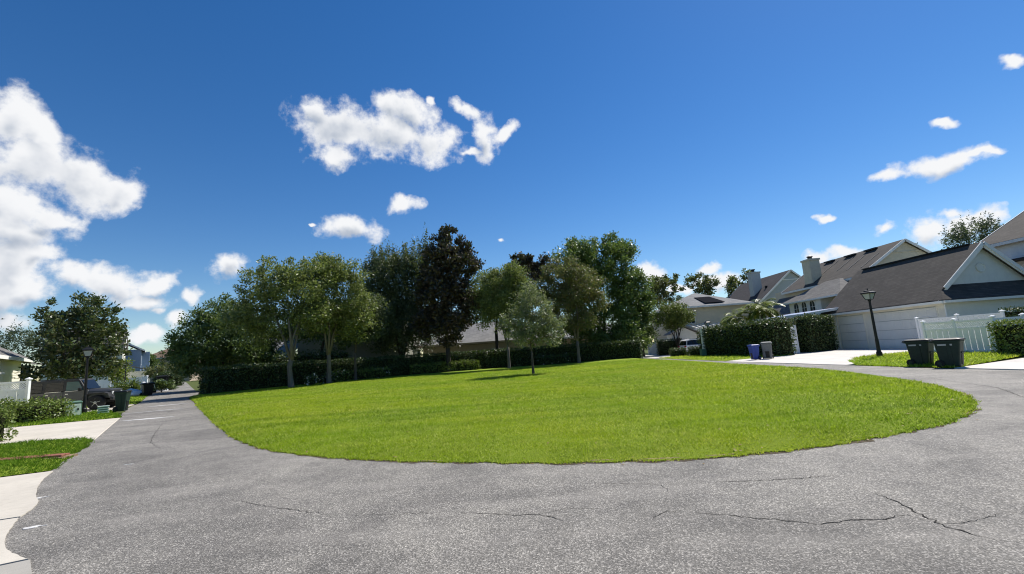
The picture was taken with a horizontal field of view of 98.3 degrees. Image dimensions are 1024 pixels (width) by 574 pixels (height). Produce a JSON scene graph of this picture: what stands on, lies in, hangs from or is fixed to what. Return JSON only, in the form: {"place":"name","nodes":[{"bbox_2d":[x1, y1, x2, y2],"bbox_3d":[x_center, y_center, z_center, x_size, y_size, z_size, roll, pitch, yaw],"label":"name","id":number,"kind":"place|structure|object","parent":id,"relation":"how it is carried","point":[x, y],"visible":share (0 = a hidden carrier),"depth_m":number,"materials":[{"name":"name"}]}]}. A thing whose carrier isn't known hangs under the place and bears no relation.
{"place":"outdoors","nodes":[
{"label":"outdoors","id":0,"kind":"place"},
{"bbox_2d":[0,418,119,443],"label":"driveway","id":1,"kind":"structure","parent":0,"point":[93,429],"depth_m":15.82,"materials":[{"name":"concrete"}]},
{"bbox_2d":[41,329,148,387],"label":"house","id":2,"kind":"structure","parent":0,"point":[137,374],"depth_m":72.86,"materials":[{"name":"blue"}]},
{"bbox_2d":[87,404,134,411],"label":"driveway","id":3,"kind":"structure","parent":0,"point":[110,408],"depth_m":26.83,"materials":[{"name":"concrete"}]},
{"bbox_2d":[23,378,122,409],"bbox_3d":[-25.887,6.356,26.159,4.620,1.902,2.060,-1,-9,-17],"label":"off road car","id":4,"kind":"object","parent":3,"relation":"on","point":[73,389],"visible":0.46,"depth_m":25.59,"materials":[{"name":"grey paint"}]},
{"bbox_2d":[125,344,149,371],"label":"house","id":5,"kind":"structure","parent":0,"point":[141,357],"depth_m":82.43,"materials":[{"name":"blue"}]},
{"bbox_2d":[149,349,197,381],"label":"house","id":6,"kind":"structure","parent":0,"point":[157,354],"depth_m":112.18,"materials":[{"name":"beige"}]},
{"bbox_2d":[236,324,420,368],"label":"house","id":7,"kind":"structure","parent":0,"point":[311,346],"depth_m":53.70,"materials":[{"name":"grey"}]},
{"bbox_2d":[414,321,553,356],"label":"house","id":8,"kind":"structure","parent":0,"point":[473,338],"depth_m":59.52,"materials":[{"name":"beige paint"}]},
{"bbox_2d":[0,0,1023,380],"label":"sky","id":9,"kind":"structure","parent":0,"point":[152,152],"materials":[{"name":"blue"}]},
{"bbox_2d":[3,347,1023,476],"bbox_3d":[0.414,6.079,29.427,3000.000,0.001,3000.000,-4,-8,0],"label":"ground","id":10,"kind":"structure","parent":0,"point":[194,385],"depth_m":21.75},
{"bbox_2d":[0,403,18,441],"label":"hedge","id":11,"kind":"object","parent":10,"relation":"on","point":[3,413],"visible":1,"depth_m":13.92,"materials":[{"name":"green plant"}]},
{"bbox_2d":[0,347,45,395],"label":"house","id":12,"kind":"structure","parent":10,"relation":"on","point":[10,362],"depth_m":30.27,"materials":[{"name":"beige paint"}]},
{"bbox_2d":[0,315,48,363],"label":"background tree","id":13,"kind":"object","parent":10,"relation":"on","point":[29,340],"visible":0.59,"depth_m":50.88,"materials":[{"name":"green plant"}]},
{"bbox_2d":[0,471,52,573],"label":"apron","id":14,"kind":"object","parent":10,"relation":"on","point":[18,498],"visible":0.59,"depth_m":6.29,"materials":[{"name":"concrete"}]},
{"bbox_2d":[0,436,94,476],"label":"verge","id":15,"kind":"structure","parent":10,"relation":"on","point":[17,467],"depth_m":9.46,"materials":[{"name":"green plant"}]},
{"bbox_2d":[0,453,77,460],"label":"brick strip","id":16,"kind":"object","parent":15,"relation":"on","point":[61,455],"visible":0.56,"depth_m":10.05,"materials":[{"name":"brick"}]},
{"bbox_2d":[4,409,121,427],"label":"verge","id":17,"kind":"structure","parent":10,"relation":"on","point":[69,419],"depth_m":19.50,"materials":[{"name":"green plant"}]},
{"bbox_2d":[0,377,32,403],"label":"board fence","id":18,"kind":"object","parent":17,"relation":"on","point":[21,393],"visible":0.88,"depth_m":22.08,"materials":[{"name":"white plastic"}]},
{"bbox_2d":[0,395,76,422],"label":"hedge","id":19,"kind":"object","parent":17,"relation":"on","point":[34,410],"visible":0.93,"depth_m":20.07,"materials":[{"name":"green plant"}]},
{"bbox_2d":[63,401,82,416],"bbox_3d":[-21.584,5.998,21.718,0.680,0.760,0.660,-10,-11,38],"label":"utility box","id":20,"kind":"object","parent":17,"relation":"on","point":[77,410],"visible":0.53,"depth_m":21.62,"materials":[{"name":"green metal"}]},
{"bbox_2d":[66,404,80,415],"bbox_3d":[-21.338,5.982,21.523,0.023,0.540,0.520,-10,-11,38],"label":"door","id":21,"kind":"structure","parent":20,"relation":"in","point":[77,412],"depth_m":21.59,"materials":[{"name":"green metal"}]},
{"bbox_2d":[81,345,93,412],"bbox_3d":[-22.480,4.887,23.362,0.480,3.610,0.480,4,-11,-42],"label":"lamp post","id":22,"kind":"object","parent":17,"relation":"on","point":[87,352],"visible":0.94,"depth_m":23.34,"materials":[{"name":"black metal"}]},
{"bbox_2d":[97,405,109,413],"bbox_3d":[-20.577,6.180,22.294,0.442,0.391,0.408,3,-11,-39],"label":"slatted box","id":23,"kind":"object","parent":17,"relation":"on","point":[102,409],"visible":0.94,"depth_m":22.16,"materials":[{"name":"green plastic"}]},
{"bbox_2d":[112,390,131,411],"bbox_3d":[-20.199,5.903,22.936,0.655,1.070,0.528,-2,-9,-15],"label":"wheeled bin","id":24,"kind":"object","parent":17,"relation":"on","point":[122,398],"visible":1,"depth_m":22.77,"materials":[{"name":"plastic"}]},
{"bbox_2d":[86,395,148,407],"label":"verge","id":25,"kind":"structure","parent":10,"relation":"on","point":[136,399],"depth_m":34.24,"materials":[{"name":"green plant"}]},
{"bbox_2d":[13,290,133,404],"bbox_3d":[-30.764,4.386,31.389,6.242,8.308,5.945,-11,-11,42],"label":"magnolia tree","id":26,"kind":"object","parent":25,"relation":"on","point":[78,322],"visible":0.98,"depth_m":30.61,"materials":[{"name":"green plant"}]},
{"bbox_2d":[131,390,141,395],"bbox_3d":[-34.620,9.787,40.719,1.776,0.622,1.058,-4,-8,0],"label":"recycling bin","id":27,"kind":"object","parent":25,"relation":"on","point":[135,393],"visible":0.52,"depth_m":40.43,"materials":[{"name":"plastic"}]},
{"bbox_2d":[139,382,155,395],"bbox_3d":[-33.444,9.364,40.599,0.858,1.177,1.046,-10,-10,35],"label":"wheeled bin","id":28,"kind":"object","parent":25,"relation":"on","point":[147,388],"visible":0.98,"depth_m":40.39,"materials":[{"name":"plastic"}]},
{"bbox_2d":[108,357,134,384],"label":"tree","id":29,"kind":"object","parent":10,"relation":"on","point":[112,380],"visible":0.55,"depth_m":52.43,"materials":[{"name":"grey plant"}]},
{"bbox_2d":[96,375,147,388],"bbox_3d":[-51.225,12.144,53.307,7.296,2.020,26.995,-1,-9,-18],"label":"board fence","id":30,"kind":"object","parent":10,"relation":"on","point":[104,383],"visible":0.2,"depth_m":58.20,"materials":[{"name":"white wood"}]},
{"bbox_2d":[108,372,140,389],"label":"leafy shrub","id":31,"kind":"object","parent":10,"relation":"on","point":[132,385],"visible":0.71,"depth_m":45.12,"materials":[{"name":"green plant"}]},
{"bbox_2d":[149,354,159,368],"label":"background tree","id":32,"kind":"object","parent":10,"relation":"on","point":[153,361],"visible":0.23,"depth_m":107.61,"materials":[{"name":"green plant"}]},
{"bbox_2d":[141,360,182,379],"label":"flowering shrub","id":33,"kind":"object","parent":10,"relation":"on","point":[150,372],"visible":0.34,"depth_m":67.49,"materials":[{"name":"green plant"}]},
{"bbox_2d":[151,371,174,381],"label":"hedge","id":34,"kind":"object","parent":10,"relation":"on","point":[163,373],"visible":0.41,"depth_m":56.38,"materials":[{"name":"green plant"}]},
{"bbox_2d":[153,379,175,391],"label":"leafy shrub","id":35,"kind":"object","parent":10,"relation":"on","point":[161,384],"visible":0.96,"depth_m":47.16,"materials":[{"name":"green plant"}]},
{"bbox_2d":[174,376,183,385],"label":"box bush","id":36,"kind":"object","parent":10,"relation":"on","point":[179,381],"visible":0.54,"depth_m":70.22,"materials":[{"name":"green plant"}]},
{"bbox_2d":[149,291,288,381],"bbox_3d":[-30.297,5.577,46.383,13.889,10.255,9.360,-4,-8,0],"label":"oak tree","id":37,"kind":"object","parent":10,"relation":"on","point":[190,354],"visible":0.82,"depth_m":44.59,"materials":[{"name":"green plant"}]},
{"bbox_2d":[267,347,352,365],"bbox_3d":[-20.565,8.033,45.989,8.822,4.051,3.592,1,-9,-28],"label":"understory shrub","id":38,"kind":"object","parent":10,"relation":"on","point":[309,356],"visible":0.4,"depth_m":45.62,"materials":[{"name":"green plant"}]},
{"bbox_2d":[274,293,360,353],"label":"background oak","id":39,"kind":"object","parent":10,"relation":"on","point":[319,337],"visible":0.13,"depth_m":48.66,"materials":[{"name":"green plant"}]},
{"bbox_2d":[352,224,444,357],"bbox_3d":[-12.893,1.230,51.738,12.954,18.052,7.988,-4,-8,0],"label":"live oak","id":40,"kind":"object","parent":10,"relation":"on","point":[393,266],"visible":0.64,"depth_m":50.78,"materials":[{"name":"green plant"}]},
{"bbox_2d":[477,269,525,351],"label":"background oak","id":41,"kind":"object","parent":10,"relation":"on","point":[483,280],"visible":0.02,"depth_m":56.03,"materials":[{"name":"green plant"}]},
{"bbox_2d":[495,251,553,345],"bbox_3d":[1.221,2.688,57.734,10.568,15.017,5.914,-4,-8,0],"label":"magnolia tree","id":42,"kind":"object","parent":10,"relation":"on","point":[530,264],"visible":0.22,"depth_m":57.94,"materials":[{"name":"green plant"}]},
{"bbox_2d":[551,321,610,345],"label":"house","id":43,"kind":"structure","parent":10,"relation":"on","point":[568,340],"depth_m":67.41,"materials":[{"name":"beige"}]},
{"bbox_2d":[547,230,654,350],"bbox_3d":[10.544,1.123,55.212,15.274,16.118,9.101,-4,-8,0],"label":"laurel oak","id":44,"kind":"object","parent":10,"relation":"on","point":[624,326],"visible":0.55,"depth_m":54.27,"materials":[{"name":"green plant"}]},
{"bbox_2d":[626,287,660,356],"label":"laurel oak","id":45,"kind":"object","parent":10,"relation":"on","point":[647,319],"visible":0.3,"depth_m":56.36,"materials":[{"name":"green plant"}]},
{"bbox_2d":[648,338,666,354],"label":"garden gate","id":46,"kind":"structure","parent":10,"relation":"on","point":[653,349],"depth_m":63.73,"materials":[{"name":"white wood"}]},
{"bbox_2d":[646,273,691,310],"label":"background tree","id":47,"kind":"object","parent":10,"relation":"on","point":[659,286],"visible":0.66,"depth_m":81.62,"materials":[{"name":"green plant"}]},
{"bbox_2d":[656,338,681,355],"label":"hedge","id":48,"kind":"object","parent":10,"relation":"on","point":[663,346],"visible":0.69,"depth_m":57.19,"materials":[{"name":"green plant"}]},
{"bbox_2d":[653,299,695,349],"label":"ligustrum tree","id":49,"kind":"object","parent":10,"relation":"on","point":[673,314],"visible":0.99,"depth_m":56.36,"materials":[{"name":"green plant"}]},
{"bbox_2d":[668,347,687,356],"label":"hedge","id":50,"kind":"object","parent":10,"relation":"on","point":[677,352],"visible":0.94,"depth_m":47.87,"materials":[{"name":"green plant"}]},
{"bbox_2d":[683,272,721,295],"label":"background tree","id":51,"kind":"object","parent":10,"relation":"on","point":[706,284],"visible":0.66,"depth_m":81.93,"materials":[{"name":"green plant"}]},
{"bbox_2d":[699,329,705,348],"bbox_3d":[19.379,5.650,44.815,0.380,2.770,0.380,-4,-8,0],"label":"white post","id":52,"kind":"object","parent":10,"relation":"on","point":[702,340],"visible":0.48,"depth_m":44.79,"materials":[{"name":"plastic"}]},
{"bbox_2d":[652,293,753,341],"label":"house","id":53,"kind":"structure","parent":10,"relation":"on","point":[710,308],"depth_m":60.86,"materials":[{"name":"beige paint"}]},
{"bbox_2d":[687,322,728,334],"bbox_3d":[26.408,6.566,58.104,5.400,3.878,3.631,-4,-8,0],"label":"pergola","id":54,"kind":"object","parent":10,"relation":"on","point":[702,325],"visible":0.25,"depth_m":58.59,"materials":[{"name":"white wood"}]},
{"bbox_2d":[660,354,791,360],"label":"verge","id":55,"kind":"structure","parent":10,"relation":"on","point":[705,358],"depth_m":37.12,"materials":[{"name":"green plant"}]},
{"bbox_2d":[687,346,699,355],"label":"hedge","id":56,"kind":"object","parent":55,"relation":"on","point":[691,350],"visible":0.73,"depth_m":45.75,"materials":[{"name":"green plant"}]},
{"bbox_2d":[696,314,796,355],"bbox_3d":[20.650,4.667,40.247,2.702,3.372,12.311,-3,-8,-7],"label":"hedge","id":57,"kind":"object","parent":55,"relation":"on","point":[728,339],"visible":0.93,"depth_m":37.73,"materials":[{"name":"green plant"}]},
{"bbox_2d":[720,308,750,326],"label":"palm tree","id":58,"kind":"object","parent":10,"relation":"on","point":[730,319],"visible":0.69,"depth_m":50.63,"materials":[{"name":"green plant"}]},
{"bbox_2d":[722,268,750,297],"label":"background tree","id":59,"kind":"object","parent":10,"relation":"on","point":[733,282],"visible":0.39,"depth_m":88.25,"materials":[{"name":"green plant"}]},
{"bbox_2d":[748,298,775,317],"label":"palm tree","id":60,"kind":"object","parent":10,"relation":"on","point":[759,303],"visible":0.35,"depth_m":61.33,"materials":[{"name":"green plant"}]},
{"bbox_2d":[739,301,785,322],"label":"palm tree","id":61,"kind":"object","parent":10,"relation":"on","point":[762,311],"visible":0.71,"depth_m":50.44,"materials":[{"name":"green plant"}]},
{"bbox_2d":[790,325,799,352],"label":"lattice gate","id":62,"kind":"structure","parent":10,"relation":"on","point":[796,341],"depth_m":36.56,"materials":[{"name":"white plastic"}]},
{"bbox_2d":[758,307,841,348],"bbox_3d":[27.662,4.302,42.939,3.810,3.770,7.240,-4,-8,0],"label":"patio cover","id":63,"kind":"object","parent":10,"relation":"on","point":[808,312],"visible":0.51,"depth_m":39.81,"materials":[{"name":"white wood"}]},
{"bbox_2d":[791,312,839,352],"bbox_3d":[26.030,3.867,37.987,4.480,3.469,1.971,0,-9,-25],"label":"hedge","id":64,"kind":"object","parent":10,"relation":"on","point":[816,333],"visible":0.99,"depth_m":37.36,"materials":[{"name":"green plant"}]},
{"bbox_2d":[848,350,1023,367],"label":"verge","id":65,"kind":"structure","parent":10,"relation":"on","point":[919,365],"depth_m":20.31,"materials":[{"name":"green plant"}]},
{"bbox_2d":[860,289,882,355],"bbox_3d":[20.435,2.028,25.020,0.528,3.971,0.528,-1,-9,-20],"label":"lamp post","id":66,"kind":"object","parent":65,"relation":"on","point":[868,295],"visible":0.97,"depth_m":25.02,"materials":[{"name":"black metal"}]},
{"bbox_2d":[902,338,933,364],"bbox_3d":[16.971,2.704,18.390,0.700,1.091,0.955,1,-9,-28],"label":"wheeled bin","id":67,"kind":"object","parent":65,"relation":"on","point":[920,351],"visible":0.89,"depth_m":18.18,"materials":[{"name":"plastic"}]},
{"bbox_2d":[929,337,965,366],"bbox_3d":[16.857,2.515,17.054,0.700,1.091,0.955,2,-10,-34],"label":"wheeled bin","id":68,"kind":"object","parent":65,"relation":"on","point":[950,351],"visible":0.98,"depth_m":16.85,"materials":[{"name":"plastic"}]},
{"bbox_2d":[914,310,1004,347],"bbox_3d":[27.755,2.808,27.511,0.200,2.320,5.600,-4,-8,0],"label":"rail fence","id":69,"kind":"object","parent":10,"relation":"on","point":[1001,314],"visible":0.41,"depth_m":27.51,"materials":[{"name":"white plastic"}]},
{"bbox_2d":[938,210,1003,249],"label":"background tree","id":70,"kind":"object","parent":10,"relation":"on","point":[956,236],"visible":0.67,"depth_m":61.40,"materials":[{"name":"green plant"}]},
{"bbox_2d":[920,313,1023,351],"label":"fence","id":71,"kind":"object","parent":10,"relation":"on","point":[954,330],"visible":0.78,"depth_m":23.54,"materials":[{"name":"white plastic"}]},
{"bbox_2d":[985,318,1023,355],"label":"hedge","id":72,"kind":"object","parent":10,"relation":"on","point":[1009,337],"visible":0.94,"depth_m":20.62,"materials":[{"name":"green plant"}]},
{"bbox_2d":[998,306,1023,321],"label":"hedge","id":73,"kind":"object","parent":10,"relation":"on","point":[1014,313],"visible":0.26,"depth_m":24.84,"materials":[{"name":"green plant"}]},
{"bbox_2d":[5,358,1023,573],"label":"road","id":74,"kind":"structure","parent":0,"point":[174,481],"depth_m":4.86,"materials":[{"name":"grey asphalt"}]},
{"bbox_2d":[189,358,981,464],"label":"lawn","id":75,"kind":"structure","parent":0,"point":[634,451],"depth_m":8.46,"materials":[{"name":"plant"}]},
{"bbox_2d":[214,255,343,387],"bbox_3d":[-18.957,2.827,36.501,9.932,11.104,5.709,-4,-8,0],"label":"crape myrtle","id":76,"kind":"object","parent":75,"relation":"on","point":[288,283],"visible":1,"depth_m":35.94,"materials":[{"name":"green plant"}]},
{"bbox_2d":[303,372,319,384],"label":"blossom shrub","id":77,"kind":"object","parent":75,"relation":"on","point":[310,380],"visible":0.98,"depth_m":37.17,"materials":[{"name":"green plant"}]},
{"bbox_2d":[320,372,336,383],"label":"blossom shrub","id":78,"kind":"object","parent":75,"relation":"on","point":[324,379],"visible":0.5,"depth_m":38.92,"materials":[{"name":"green plant"}]},
{"bbox_2d":[293,251,378,383],"bbox_3d":[-15.713,2.621,39.350,8.319,11.903,5.331,-4,-8,0],"label":"crape myrtle","id":79,"kind":"object","parent":75,"relation":"on","point":[338,267],"visible":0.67,"depth_m":38.82,"materials":[{"name":"green plant"}]},
{"bbox_2d":[327,290,392,379],"bbox_3d":[-14.432,4.564,41.473,6.345,8.511,5.280,-4,-8,0],"label":"oak","id":80,"kind":"object","parent":75,"relation":"on","point":[370,333],"visible":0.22,"depth_m":41.45,"materials":[{"name":"green plant"}]},
{"bbox_2d":[331,366,390,381],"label":"flowering shrub row","id":81,"kind":"object","parent":75,"relation":"on","point":[382,372],"visible":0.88,"depth_m":41.97,"materials":[{"name":"green plant"}]},
{"bbox_2d":[195,338,642,394],"bbox_3d":[-6.294,7.631,45.053,41.724,2.484,9.798,-1,-9,-20],"label":"hedge","id":82,"kind":"object","parent":75,"relation":"on","point":[218,379],"visible":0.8,"depth_m":45.35,"materials":[{"name":"green plant"}]},
{"bbox_2d":[410,359,481,374],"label":"shrub row","id":83,"kind":"object","parent":75,"relation":"on","point":[425,368],"visible":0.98,"depth_m":46.98,"materials":[{"name":"green plant"}]},
{"bbox_2d":[408,223,485,371],"bbox_3d":[-6.945,1.017,48.335,9.017,16.503,6.706,-1,-9,-22],"label":"magnolia tree","id":84,"kind":"object","parent":75,"relation":"on","point":[450,262],"visible":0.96,"depth_m":47.36,"materials":[{"name":"green plant"}]},
{"bbox_2d":[464,259,536,367],"bbox_3d":[-1.051,2.773,46.175,7.880,11.615,5.141,-4,-8,0],"label":"crape myrtle","id":85,"kind":"object","parent":75,"relation":"on","point":[489,306],"visible":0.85,"depth_m":45.98,"materials":[{"name":"green plant"}]},
{"bbox_2d":[499,280,570,373],"bbox_3d":[1.653,2.793,31.580,4.588,6.966,4.254,-10,-10,36],"label":"young oak","id":86,"kind":"object","parent":75,"relation":"on","point":[542,325],"visible":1,"depth_m":31.18,"materials":[{"name":"green plant"}]},
{"bbox_2d":[536,352,576,364],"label":"shrub row","id":87,"kind":"object","parent":75,"relation":"on","point":[552,359],"visible":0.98,"depth_m":48.28,"materials":[{"name":"green plant"}]},
{"bbox_2d":[530,254,612,362],"bbox_3d":[6.184,2.262,47.414,8.880,12.009,6.106,-4,-8,0],"label":"crape myrtle","id":88,"kind":"object","parent":75,"relation":"on","point":[561,292],"visible":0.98,"depth_m":46.74,"materials":[{"name":"green plant"}]},
{"bbox_2d":[192,364,981,465],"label":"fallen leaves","id":89,"kind":"object","parent":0,"point":[584,463],"visible":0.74,"depth_m":8.06,"materials":[{"name":"brown plant"}]},
{"bbox_2d":[643,354,689,357],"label":"driveway","id":90,"kind":"structure","parent":0,"point":[662,356],"depth_m":52.27,"materials":[{"name":"white concrete"}]},
{"bbox_2d":[678,338,699,353],"bbox_3d":[22.509,7.011,52.718,4.880,1.820,1.949,-3,-8,-7],"label":"estate car","id":91,"kind":"object","parent":90,"relation":"on","point":[685,343],"visible":0.3,"depth_m":51.86,"materials":[{"name":"white paint"}]},
{"bbox_2d":[728,269,800,316],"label":"house","id":92,"kind":"structure","parent":0,"point":[756,286],"depth_m":73.83,"materials":[{"name":"grey"}]},
{"bbox_2d":[728,348,907,364],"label":"driveway","id":93,"kind":"structure","parent":0,"point":[838,357],"depth_m":29.61,"materials":[{"name":"white concrete"}]},
{"bbox_2d":[747,344,761,359],"bbox_3d":[17.106,4.594,31.247,0.728,1.070,0.528,-2,-8,-10],"label":"wheeled bin","id":94,"kind":"object","parent":93,"relation":"on","point":[753,349],"visible":1,"depth_m":31.06,"materials":[{"name":"plastic"}]},
{"bbox_2d":[760,342,773,358],"bbox_3d":[18.100,4.485,31.409,0.739,1.198,1.019,-9,-10,30],"label":"wheeled bin","id":95,"kind":"object","parent":93,"relation":"on","point":[766,347],"visible":1,"depth_m":31.09,"materials":[{"name":"plastic"}]},
{"bbox_2d":[766,239,931,336],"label":"house","id":96,"kind":"structure","parent":0,"point":[817,285],"depth_m":48.27,"materials":[{"name":"beige paint"}]},
{"bbox_2d":[793,303,799,312],"bbox_3d":[32.008,2.482,49.752,0.070,1.500,1.000,-4,-8,0],"label":"window","id":97,"kind":"structure","parent":96,"relation":"in","point":[796,306],"depth_m":49.76,"materials":[{"name":"clear glass"}]},
{"bbox_2d":[801,301,807,311],"bbox_3d":[31.995,2.286,48.416,0.070,1.500,1.000,-4,-8,0],"label":"window","id":98,"kind":"structure","parent":96,"relation":"in","point":[804,307],"depth_m":48.40,"materials":[{"name":"clear glass"}]},
{"bbox_2d":[809,300,816,310],"bbox_3d":[31.981,2.090,47.081,0.070,1.500,1.000,-4,-8,0],"label":"window","id":99,"kind":"structure","parent":96,"relation":"in","point":[812,305],"depth_m":47.08,"materials":[{"name":"clear glass"}]},
{"bbox_2d":[820,241,1023,348],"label":"garage","id":100,"kind":"structure","parent":0,"point":[984,277],"depth_m":32.57,"materials":[{"name":"grey"}]},
{"bbox_2d":[838,314,867,348],"bbox_3d":[29.404,3.900,38.124,0.098,2.870,3.010,-4,-8,0],"label":"garage door","id":101,"kind":"structure","parent":100,"relation":"in","point":[852,329],"depth_m":38.10,"materials":[{"name":"grey metal"}]},
{"bbox_2d":[873,307,937,347],"bbox_3d":[29.354,3.156,33.053,0.098,2.870,5.760,-4,-8,0],"label":"garage door","id":102,"kind":"structure","parent":100,"relation":"in","point":[892,327],"depth_m":33.56,"materials":[{"name":"grey metal"}]},
{"bbox_2d":[954,358,1023,369],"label":"driveway","id":103,"kind":"structure","parent":0,"point":[1015,364],"depth_m":16.24,"materials":[{"name":"white concrete"}]},
{"bbox_2d":[980,211,1023,267],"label":"house","id":104,"kind":"structure","parent":0,"point":[1007,239],"depth_m":35.28,"materials":[{"name":"white"}]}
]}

